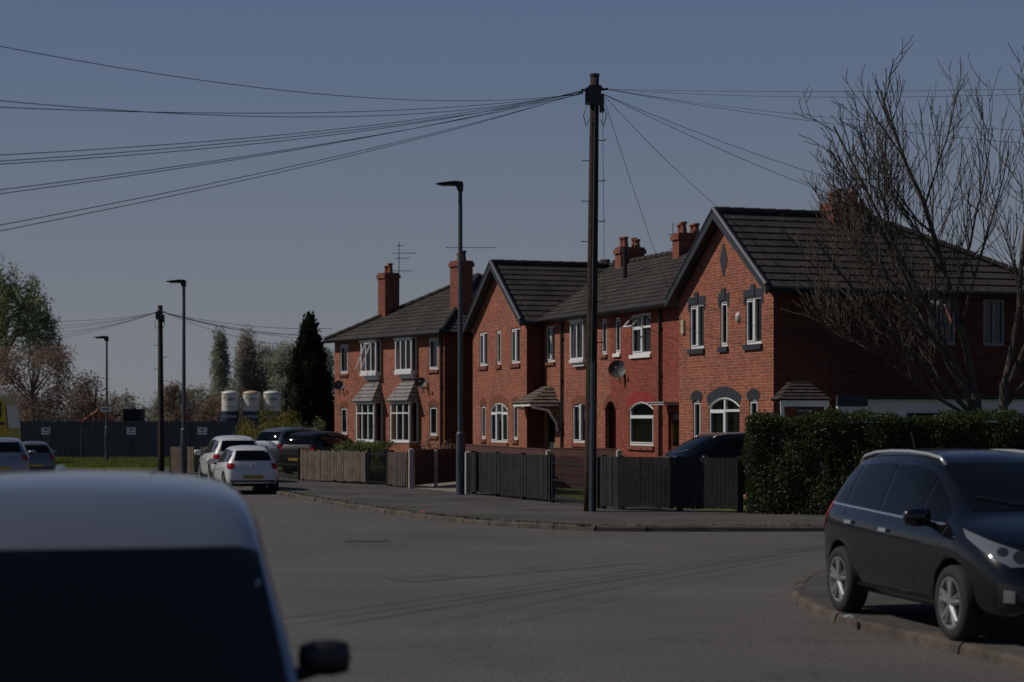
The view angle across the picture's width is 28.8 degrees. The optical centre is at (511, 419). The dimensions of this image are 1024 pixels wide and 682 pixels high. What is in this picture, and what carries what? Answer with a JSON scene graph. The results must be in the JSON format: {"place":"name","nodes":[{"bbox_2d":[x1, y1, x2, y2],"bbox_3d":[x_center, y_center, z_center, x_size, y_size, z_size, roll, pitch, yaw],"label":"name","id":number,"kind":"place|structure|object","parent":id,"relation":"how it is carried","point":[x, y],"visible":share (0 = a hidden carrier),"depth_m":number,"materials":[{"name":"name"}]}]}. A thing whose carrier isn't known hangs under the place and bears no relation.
{"place":"outdoors","nodes":[
{"label":"outdoors","id":0,"kind":"place"},
{"bbox_2d":[55,456,191,467],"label":"grass","id":1,"kind":"structure","parent":0,"point":[112,461],"depth_m":86.36,"materials":[{"name":"green plant"}]},
{"bbox_2d":[65,463,191,469],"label":"lawn","id":2,"kind":"structure","parent":0,"point":[117,468],"depth_m":77.52,"materials":[{"name":"green plant"}]},
{"bbox_2d":[93,336,111,459],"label":"street lamp","id":3,"kind":"object","parent":2,"relation":"on","point":[106,409],"visible":0.94,"depth_m":91.34,"materials":[{"name":"grey metal"}]},
{"bbox_2d":[414,482,455,491],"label":"pavement","id":4,"kind":"structure","parent":0,"point":[449,486],"depth_m":55.65,"materials":[{"name":"concrete"}]},
{"bbox_2d":[414,449,433,484],"bbox_3d":[-2.485,1.330,56.150,0.061,0.980,1.572,0,0,17],"label":"panel fence","id":5,"kind":"object","parent":4,"relation":"on","point":[423,466],"visible":1,"depth_m":56.09,"materials":[{"name":"brown wood"}]},
{"bbox_2d":[436,448,455,482],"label":"panel fence","id":6,"kind":"object","parent":4,"relation":"on","point":[446,465],"visible":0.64,"depth_m":57.78,"materials":[{"name":"brown wood"}]},
{"bbox_2d":[465,444,547,454],"bbox_3d":[-0.250,1.280,55.850,0.067,1.080,10.554,0,0,-13],"label":"panel fence","id":7,"kind":"object","parent":4,"relation":"on","point":[501,449],"visible":0.28,"depth_m":55.54,"materials":[{"name":"red wood"}]},
{"bbox_2d":[66,464,825,525],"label":"pavement","id":8,"kind":"structure","parent":0,"point":[492,506],"depth_m":42.65,"materials":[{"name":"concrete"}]},
{"bbox_2d":[20,421,275,457],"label":"site hoarding","id":9,"kind":"object","parent":8,"relation":"on","point":[72,439],"visible":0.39,"depth_m":99.40,"materials":[{"name":"blue paint"}]},
{"bbox_2d":[153,305,167,472],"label":"telegraph pole","id":10,"kind":"object","parent":8,"relation":"on","point":[160,316],"visible":1,"depth_m":70.61,"materials":[{"name":"brown wood"}]},
{"bbox_2d":[166,279,186,473],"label":"street lamp","id":11,"kind":"object","parent":8,"relation":"on","point":[183,436],"visible":0.96,"depth_m":69.54,"materials":[{"name":"grey metal"}]},
{"bbox_2d":[169,446,207,472],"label":"picket fence","id":12,"kind":"object","parent":8,"relation":"on","point":[174,459],"visible":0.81,"depth_m":70.20,"materials":[{"name":"brown wood"}]},
{"bbox_2d":[265,446,299,480],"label":"metal gate","id":13,"kind":"structure","parent":8,"relation":"on","point":[275,452],"depth_m":62.90,"materials":[{"name":"black metal"}]},
{"bbox_2d":[300,449,367,483],"bbox_3d":[-5.415,1.405,60.407,0.136,0.990,4.012,0,0,-35],"label":"picket fence","id":14,"kind":"object","parent":8,"relation":"on","point":[342,465],"visible":1,"depth_m":60.24,"materials":[{"name":"brown wood"}]},
{"bbox_2d":[368,448,388,485],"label":"metal gate","id":15,"kind":"structure","parent":8,"relation":"on","point":[373,467],"depth_m":57.99,"materials":[{"name":"black metal"}]},
{"bbox_2d":[387,451,407,487],"bbox_3d":[-3.208,1.395,56.304,0.135,1.010,1.809,0,0,-21],"label":"picket fence","id":16,"kind":"object","parent":8,"relation":"on","point":[397,468],"visible":1,"depth_m":56.20,"materials":[{"name":"brown wood"}]},
{"bbox_2d":[408,448,413,487],"bbox_3d":[-2.800,1.340,55.200,0.120,1.120,0.120,0,0,-17],"label":"gate post","id":17,"kind":"object","parent":8,"relation":"on","point":[410,467],"visible":1,"depth_m":55.15,"materials":[{"name":"concrete"}]},
{"bbox_2d":[436,181,464,494],"bbox_3d":[-1.566,-2.065,50.500,0.728,7.970,0.260,0,0,0],"label":"street lamp","id":18,"kind":"object","parent":8,"relation":"on","point":[460,457],"visible":0.95,"depth_m":50.44,"materials":[{"name":"grey metal"}]},
{"bbox_2d":[465,451,470,493],"bbox_3d":[-1.140,1.350,51.150,0.120,1.100,0.120,0,0,-17],"label":"gate post","id":19,"kind":"object","parent":8,"relation":"on","point":[467,472],"visible":0.9,"depth_m":51.09,"materials":[{"name":"concrete"}]},
{"bbox_2d":[470,451,553,501],"bbox_3d":[-0.064,1.345,48.454,0.136,1.110,5.539,0,0,-20],"label":"picket fence","id":20,"kind":"object","parent":8,"relation":"on","point":[521,475],"visible":1,"depth_m":48.07,"materials":[{"name":"grey paint"}]},
{"bbox_2d":[264,487,809,525],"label":"weeds","id":21,"kind":"object","parent":8,"relation":"on","point":[494,518],"visible":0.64,"depth_m":37.98,"materials":[{"name":"green plant"}]},
{"bbox_2d":[552,455,599,507],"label":"metal gate","id":22,"kind":"structure","parent":8,"relation":"on","point":[554,479],"depth_m":44.62,"materials":[{"name":"black metal"}]},
{"bbox_2d":[580,73,607,511],"bbox_3d":[1.710,-2.621,41.387,0.570,9.145,0.354,0,0,-20],"label":"telegraph pole","id":23,"kind":"object","parent":8,"relation":"on","point":[594,98],"visible":1,"depth_m":41.31,"materials":[{"name":"brown wood"}]},
{"bbox_2d":[0,46,574,100],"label":"overhead cable","id":24,"kind":"object","parent":23,"relation":"attached to","point":[264,88],"visible":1,"depth_m":27.72,"materials":[{"name":"grey plastic"}]},
{"bbox_2d":[0,94,576,112],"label":"overhead cable","id":25,"kind":"object","parent":23,"relation":"attached to","point":[298,112],"visible":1,"depth_m":29.02,"materials":[{"name":"grey plastic"}]},
{"bbox_2d":[0,94,580,161],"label":"overhead cable","id":26,"kind":"object","parent":23,"relation":"attached to","point":[254,140],"visible":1,"depth_m":27.22,"materials":[{"name":"grey plastic"}]},
{"bbox_2d":[0,91,580,193],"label":"overhead cable","id":27,"kind":"object","parent":23,"relation":"attached to","point":[250,157],"visible":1,"depth_m":27.11,"materials":[{"name":"grey plastic"}]},
{"bbox_2d":[0,92,580,116],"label":"overhead cable","id":28,"kind":"object","parent":23,"relation":"attached to","point":[248,116],"visible":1,"depth_m":26.94,"materials":[{"name":"grey plastic"}]},
{"bbox_2d":[0,92,581,230],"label":"overhead cable","id":29,"kind":"object","parent":23,"relation":"attached to","point":[253,178],"visible":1,"depth_m":27.27,"materials":[{"name":"grey plastic"}]},
{"bbox_2d":[0,90,582,164],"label":"overhead cable","id":30,"kind":"object","parent":23,"relation":"attached to","point":[254,143],"visible":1,"depth_m":27.18,"materials":[{"name":"grey plastic"}]},
{"bbox_2d":[0,93,582,189],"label":"overhead cable","id":31,"kind":"object","parent":23,"relation":"attached to","point":[250,155],"visible":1,"depth_m":27.00,"materials":[{"name":"grey plastic"}]},
{"bbox_2d":[1,92,582,224],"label":"overhead cable","id":32,"kind":"object","parent":23,"relation":"attached to","point":[257,173],"visible":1,"depth_m":27.37,"materials":[{"name":"grey plastic"}]},
{"bbox_2d":[1,91,582,154],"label":"overhead cable","id":33,"kind":"object","parent":23,"relation":"attached to","point":[252,137],"visible":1,"depth_m":27.27,"materials":[{"name":"grey plastic"}]},
{"bbox_2d":[617,89,1009,91],"bbox_3d":[5.695,-6.095,36.570,0.010,1.581,12.263,0,0,-38],"label":"overhead cable","id":34,"kind":"object","parent":23,"relation":"attached to","point":[817,91],"visible":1,"depth_m":36.71,"materials":[{"name":"grey plastic"}]},
{"bbox_2d":[606,89,1023,130],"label":"overhead cable","id":35,"kind":"object","parent":23,"relation":"attached to","point":[817,116],"visible":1,"depth_m":37.25,"materials":[{"name":"grey plastic"}]},
{"bbox_2d":[612,90,1023,143],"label":"overhead cable","id":36,"kind":"object","parent":23,"relation":"attached to","point":[824,122],"visible":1,"depth_m":38.30,"materials":[{"name":"grey plastic"}]},
{"bbox_2d":[600,455,617,508],"bbox_3d":[2.116,1.325,42.332,0.135,1.150,0.752,0,0,-32],"label":"picket fence","id":37,"kind":"object","parent":8,"relation":"on","point":[609,481],"visible":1,"depth_m":42.33,"materials":[{"name":"grey paint"}]},
{"bbox_2d":[618,455,742,512],"bbox_3d":[3.486,1.325,41.386,2.770,1.150,0.136,0,0,28],"label":"slatted fence","id":38,"kind":"object","parent":8,"relation":"on","point":[696,483],"visible":1,"depth_m":41.31,"materials":[{"name":"grey paint"}]},
{"bbox_2d":[737,405,1023,514],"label":"hedge","id":39,"kind":"object","parent":8,"relation":"on","point":[808,464],"visible":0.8,"depth_m":39.81,"materials":[{"name":"green plant"}]},
{"bbox_2d":[0,0,1023,419],"label":"sky","id":40,"kind":"structure","parent":0,"point":[272,250],"materials":[{"name":"blue"}]},
{"bbox_2d":[278,466,746,510],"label":"lawn","id":41,"kind":"structure","parent":0,"point":[294,473],"depth_m":49.87,"materials":[{"name":"green plant"}]},
{"bbox_2d":[234,403,301,439],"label":"bush","id":42,"kind":"object","parent":41,"relation":"on","point":[281,422],"visible":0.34,"depth_m":81.59,"materials":[{"name":"green plant"}]},
{"bbox_2d":[255,424,319,470],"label":"parked car","id":43,"kind":"object","parent":41,"relation":"on","point":[272,438],"visible":0.18,"depth_m":73.03,"materials":[{"name":"silver metal"}]},
{"bbox_2d":[282,310,334,431],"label":"cypress tree","id":44,"kind":"object","parent":41,"relation":"on","point":[309,396],"visible":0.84,"depth_m":85.43,"materials":[{"name":"green plant"}]},
{"bbox_2d":[279,428,354,473],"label":"parked car","id":45,"kind":"object","parent":41,"relation":"on","point":[316,440],"visible":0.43,"depth_m":69.20,"materials":[{"name":"black paint"}]},
{"bbox_2d":[339,437,397,483],"bbox_3d":[-4.416,1.222,60.099,0.893,1.399,2.666,0,0,-32],"label":"hedge","id":46,"kind":"object","parent":41,"relation":"on","point":[360,447],"visible":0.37,"depth_m":59.42,"materials":[{"name":"green plant"}]},
{"bbox_2d":[463,236,645,448],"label":"brick house","id":47,"kind":"structure","parent":41,"relation":"on","point":[513,300],"depth_m":65.73,"materials":[{"name":"red brick"}]},
{"bbox_2d":[477,332,487,369],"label":"window","id":48,"kind":"structure","parent":47,"relation":"in","point":[483,335],"depth_m":67.81,"materials":[{"name":"white plastic"}]},
{"bbox_2d":[488,405,507,445],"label":"window","id":49,"kind":"structure","parent":47,"relation":"in","point":[495,442],"depth_m":66.37,"materials":[{"name":"white plastic"}]},
{"bbox_2d":[509,327,519,367],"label":"window","id":50,"kind":"structure","parent":47,"relation":"in","point":[515,363],"depth_m":64.60,"materials":[{"name":"white plastic"}]},
{"bbox_2d":[548,447,617,489],"bbox_3d":[1.850,1.280,52.400,0.060,1.080,2.780,0,0,-38],"label":"panel fence","id":51,"kind":"object","parent":41,"relation":"on","point":[564,453],"visible":0.38,"depth_m":52.66,"materials":[{"name":"red wood"}]},
{"bbox_2d":[512,221,699,448],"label":"brick house","id":52,"kind":"structure","parent":41,"relation":"on","point":[559,396],"depth_m":61.47,"materials":[{"name":"red brick"}]},
{"bbox_2d":[544,326,554,365],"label":"window","id":53,"kind":"structure","parent":52,"relation":"in","point":[550,329],"depth_m":63.24,"materials":[{"name":"white plastic"}]},
{"bbox_2d":[548,414,554,448],"bbox_3d":[1.282,0.850,63.225,0.105,2.060,0.820,0,0,-19],"label":"door","id":54,"kind":"structure","parent":52,"relation":"in","point":[551,424],"depth_m":63.33,"materials":[{"name":"grey"}]},
{"bbox_2d":[570,403,584,446],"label":"window","id":55,"kind":"structure","parent":52,"relation":"in","point":[579,442],"depth_m":60.88,"materials":[{"name":"white plastic"}]},
{"bbox_2d":[568,318,586,366],"bbox_3d":[2.015,-2.350,60.621,0.232,1.440,1.200,0,0,-19],"label":"bay window","id":56,"kind":"structure","parent":52,"relation":"in","point":[574,359],"depth_m":60.59,"materials":[{"name":"white plastic"}]},
{"bbox_2d":[636,432,746,494],"bbox_3d":[4.702,1.012,45.301,4.314,1.775,2.120,0,0,-19],"label":"parked car","id":57,"kind":"object","parent":41,"relation":"on","point":[720,445],"visible":0.14,"depth_m":44.66,"materials":[{"name":"black paint"}]},
{"bbox_2d":[770,382,830,416],"bbox_3d":[6.626,0.513,45.785,1.200,2.773,1.630,0,0,0],"label":"porch","id":58,"kind":"object","parent":41,"relation":"on","point":[801,394],"visible":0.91,"depth_m":45.11,"materials":[{"name":"tile"}]},
{"bbox_2d":[664,188,1023,497],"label":"brick house","id":59,"kind":"structure","parent":41,"relation":"on","point":[738,260],"depth_m":49.00,"materials":[{"name":"red brick"}]},
{"bbox_2d":[687,304,704,353],"bbox_3d":[4.843,-2.340,51.330,0.289,1.280,0.980,0,0,-19],"label":"window","id":60,"kind":"structure","parent":59,"relation":"in","point":[699,348],"depth_m":51.35,"materials":[{"name":"white plastic"}]},
{"bbox_2d":[717,300,728,351],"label":"window","id":61,"kind":"structure","parent":59,"relation":"in","point":[724,347],"depth_m":49.89,"materials":[{"name":"white plastic"}]},
{"bbox_2d":[710,400,739,432],"bbox_3d":[5.413,0.090,49.812,0.220,1.320,1.800,0,0,-19],"label":"window","id":62,"kind":"structure","parent":59,"relation":"in","point":[718,411],"depth_m":49.82,"materials":[{"name":"white plastic"}]},
{"bbox_2d":[742,296,762,349],"bbox_3d":[5.866,-2.340,48.212,0.160,1.280,0.980,0,0,-19],"label":"window","id":63,"kind":"structure","parent":59,"relation":"in","point":[753,344],"depth_m":48.19,"materials":[{"name":"white plastic"}]},
{"bbox_2d":[928,298,954,344],"bbox_3d":[10.499,-2.405,48.755,0.750,1.150,0.070,0,0,-19],"label":"window","id":64,"kind":"structure","parent":59,"relation":"in","point":[952,342],"depth_m":48.80,"materials":[{"name":"grey plastic"}]},
{"bbox_2d":[983,299,1003,345],"bbox_3d":[11.891,-2.405,49.243,0.600,1.150,0.070,0,0,-19],"label":"window","id":65,"kind":"structure","parent":59,"relation":"in","point":[992,301],"depth_m":49.23,"materials":[{"name":"grey"}]},
{"bbox_2d":[780,36,1023,422],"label":"bare tree","id":66,"kind":"object","parent":41,"relation":"on","point":[971,395],"visible":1,"depth_m":42.89,"materials":[{"name":"brown plant"}]},
{"bbox_2d":[836,395,1023,422],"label":"flat roof extension","id":67,"kind":"object","parent":41,"relation":"on","point":[905,406],"visible":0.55,"depth_m":44.60,"materials":[{"name":"white"}]},
{"bbox_2d":[233,487,1023,681],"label":"road","id":68,"kind":"structure","parent":0,"point":[698,607],"depth_m":21.22,"materials":[{"name":"grey asphalt"}]},
{"bbox_2d":[0,396,20,439],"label":"yellow bus","id":69,"kind":"object","parent":68,"relation":"on","point":[9,420],"visible":0.7,"depth_m":85.49,"materials":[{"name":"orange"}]},
{"bbox_2d":[0,432,35,470],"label":"parked car","id":70,"kind":"object","parent":68,"relation":"on","point":[14,455],"visible":0.77,"depth_m":60.69,"materials":[{"name":"grey paint"}]},
{"bbox_2d":[23,441,56,469],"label":"parked car","id":71,"kind":"object","parent":68,"relation":"on","point":[43,458],"visible":0.46,"depth_m":67.96,"materials":[{"name":"blue metal"}]},
{"bbox_2d":[0,465,350,681],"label":"parked car","id":72,"kind":"object","parent":68,"relation":"on","point":[121,576],"visible":1,"depth_m":7.34,"materials":[{"name":"silver metal"}]},
{"bbox_2d":[194,435,257,477],"bbox_3d":[-8.750,1.161,61.898,2.100,1.679,3.916,0,0,-16],"label":"parked car","id":73,"kind":"object","parent":68,"relation":"on","point":[217,447],"visible":0.43,"depth_m":60.47,"materials":[{"name":"grey paint"}]},
{"bbox_2d":[206,445,278,492],"bbox_3d":[-7.397,1.266,54.988,1.920,1.467,3.540,0,0,-16],"label":"parked car","id":74,"kind":"object","parent":68,"relation":"on","point":[246,465],"visible":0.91,"depth_m":53.46,"materials":[{"name":"grey paint"}]},
{"bbox_2d":[322,263,475,449],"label":"brick house","id":75,"kind":"structure","parent":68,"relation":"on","point":[361,375],"depth_m":77.77,"materials":[{"name":"red brick"}]},
{"bbox_2d":[338,344,348,376],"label":"window","id":76,"kind":"structure","parent":75,"relation":"in","point":[344,373],"depth_m":79.05,"materials":[{"name":"white plastic"}]},
{"bbox_2d":[355,339,381,379],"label":"bay window","id":77,"kind":"structure","parent":75,"relation":"in","point":[372,349],"depth_m":76.36,"materials":[{"name":"white plastic"}]},
{"bbox_2d":[354,402,382,442],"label":"bay window","id":78,"kind":"structure","parent":75,"relation":"in","point":[375,411],"depth_m":76.45,"materials":[{"name":"white plastic"}]},
{"bbox_2d":[377,250,482,452],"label":"brick house","id":79,"kind":"structure","parent":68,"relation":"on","point":[410,404],"depth_m":73.32,"materials":[{"name":"red brick"}]},
{"bbox_2d":[390,401,418,443],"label":"bay window","id":80,"kind":"structure","parent":79,"relation":"in","point":[405,413],"depth_m":74.03,"materials":[{"name":"white plastic"}]},
{"bbox_2d":[393,337,417,378],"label":"bay window","id":81,"kind":"structure","parent":79,"relation":"in","point":[407,369],"depth_m":74.15,"materials":[{"name":"white plastic"}]},
{"bbox_2d":[426,338,438,372],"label":"window","id":82,"kind":"structure","parent":79,"relation":"in","point":[434,369],"depth_m":72.77,"materials":[{"name":"white plastic"}]},
{"bbox_2d":[232,486,824,531],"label":"kerb","id":83,"kind":"structure","parent":68,"relation":"on","point":[660,528],"depth_m":36.14,"materials":[{"name":"concrete"}]},
{"bbox_2d":[791,569,1023,671],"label":"kerb","id":84,"kind":"structure","parent":68,"relation":"on","point":[981,652],"depth_m":17.89,"materials":[{"name":"concrete"}]},
{"bbox_2d":[597,265,933,463],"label":"brick house","id":85,"kind":"structure","parent":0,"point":[643,397],"depth_m":56.20,"materials":[{"name":"red brick"}]},
{"bbox_2d":[608,360,625,381],"bbox_3d":[3.045,-1.414,57.434,0.527,0.612,0.438,0,0,-38],"label":"satellite dish","id":86,"kind":"object","parent":85,"relation":"attached to","point":[616,368],"visible":1,"depth_m":57.48,"materials":[{"name":"grey metal"}]},
{"bbox_2d":[623,313,651,358],"bbox_3d":[3.611,-2.375,56.276,0.539,1.250,1.500,0,0,-19],"label":"window","id":87,"kind":"structure","parent":85,"relation":"in","point":[641,353],"depth_m":56.36,"materials":[{"name":"white plastic"}]},
{"bbox_2d":[626,404,653,449],"bbox_3d":[3.726,0.165,56.314,0.293,1.370,1.880,0,0,-19],"label":"window","id":88,"kind":"structure","parent":85,"relation":"in","point":[643,416],"depth_m":56.58,"materials":[{"name":"white plastic"}]},
{"bbox_2d":[671,413,678,449],"bbox_3d":[4.500,0.850,54.128,0.060,2.060,0.820,0,0,-19],"label":"door","id":89,"kind":"structure","parent":85,"relation":"in","point":[674,416],"depth_m":54.29,"materials":[{"name":"brown wood"}]},
{"bbox_2d":[798,568,1023,654],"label":"pavement","id":90,"kind":"structure","parent":0,"point":[1004,634],"depth_m":19.14,"materials":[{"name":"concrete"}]},
{"bbox_2d":[824,432,1023,640],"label":"parked car","id":91,"kind":"object","parent":90,"relation":"on","point":[941,530],"visible":1,"depth_m":17.87,"materials":[{"name":"black paint"}]},
{"label":"ground","id":92,"kind":"structure","parent":0,"visible":0},
{"bbox_2d":[0,253,74,405],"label":"tree","id":93,"kind":"object","parent":92,"relation":"on","point":[25,307],"visible":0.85,"depth_m":128.83,"materials":[{"name":"green plant"}]},
{"bbox_2d":[0,336,86,420],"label":"tree","id":94,"kind":"object","parent":92,"relation":"on","point":[49,401],"visible":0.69,"depth_m":111.56,"materials":[{"name":"brown plant"}]},
{"bbox_2d":[58,368,125,420],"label":"tree","id":95,"kind":"object","parent":92,"relation":"on","point":[85,397],"visible":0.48,"depth_m":113.59,"materials":[{"name":"brown plant"}]},
{"bbox_2d":[81,409,144,420],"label":"site excavator","id":96,"kind":"object","parent":92,"relation":"on","point":[134,414],"visible":0.34,"depth_m":111.40,"materials":[{"name":"brown"}]},
{"bbox_2d":[108,388,151,420],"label":"tree","id":97,"kind":"object","parent":92,"relation":"on","point":[129,405],"visible":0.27,"depth_m":255.51,"materials":[{"name":"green plant"}]},
{"bbox_2d":[145,390,180,420],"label":"tree","id":98,"kind":"object","parent":92,"relation":"on","point":[151,415],"visible":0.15,"depth_m":268.76,"materials":[{"name":"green plant"}]},
{"bbox_2d":[150,380,194,420],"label":"tree","id":99,"kind":"object","parent":92,"relation":"on","point":[171,392],"visible":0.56,"depth_m":261.83,"materials":[{"name":"brown plant"}]},
{"bbox_2d":[174,383,211,420],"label":"tree","id":100,"kind":"object","parent":92,"relation":"on","point":[195,393],"visible":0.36,"depth_m":270.09,"materials":[{"name":"green plant"}]},
{"bbox_2d":[192,393,221,420],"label":"tree","id":101,"kind":"object","parent":92,"relation":"on","point":[214,405],"visible":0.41,"depth_m":255.12,"materials":[{"name":"brown plant"}]},
{"bbox_2d":[205,324,234,401],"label":"tree","id":102,"kind":"object","parent":92,"relation":"on","point":[220,360],"visible":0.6,"depth_m":299.40,"materials":[{"name":"green plant"}]},
{"bbox_2d":[220,391,239,420],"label":"mortar silo","id":103,"kind":"object","parent":92,"relation":"on","point":[230,405],"visible":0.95,"depth_m":229.17,"materials":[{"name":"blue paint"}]},
{"bbox_2d":[229,320,266,420],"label":"tree","id":104,"kind":"object","parent":92,"relation":"on","point":[245,370],"visible":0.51,"depth_m":301.95,"materials":[{"name":"green plant"}]},
{"bbox_2d":[241,391,260,420],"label":"mortar silo","id":105,"kind":"object","parent":92,"relation":"on","point":[251,401],"visible":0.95,"depth_m":229.12,"materials":[{"name":"blue paint"}]},
{"bbox_2d":[254,342,285,418],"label":"tree","id":106,"kind":"object","parent":92,"relation":"on","point":[261,354],"visible":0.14,"depth_m":304.93,"materials":[{"name":"green plant"}]},
{"bbox_2d":[262,391,281,420],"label":"mortar silo","id":107,"kind":"object","parent":92,"relation":"on","point":[273,399],"visible":0.65,"depth_m":229.21,"materials":[{"name":"blue paint"}]},
{"bbox_2d":[258,338,295,412],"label":"tree","id":108,"kind":"object","parent":92,"relation":"on","point":[280,361],"visible":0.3,"depth_m":297.75,"materials":[{"name":"green plant"}]},
{"bbox_2d":[284,346,334,390],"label":"tree","id":109,"kind":"object","parent":92,"relation":"on","point":[331,362],"visible":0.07,"depth_m":297.33,"materials":[{"name":"green plant"}]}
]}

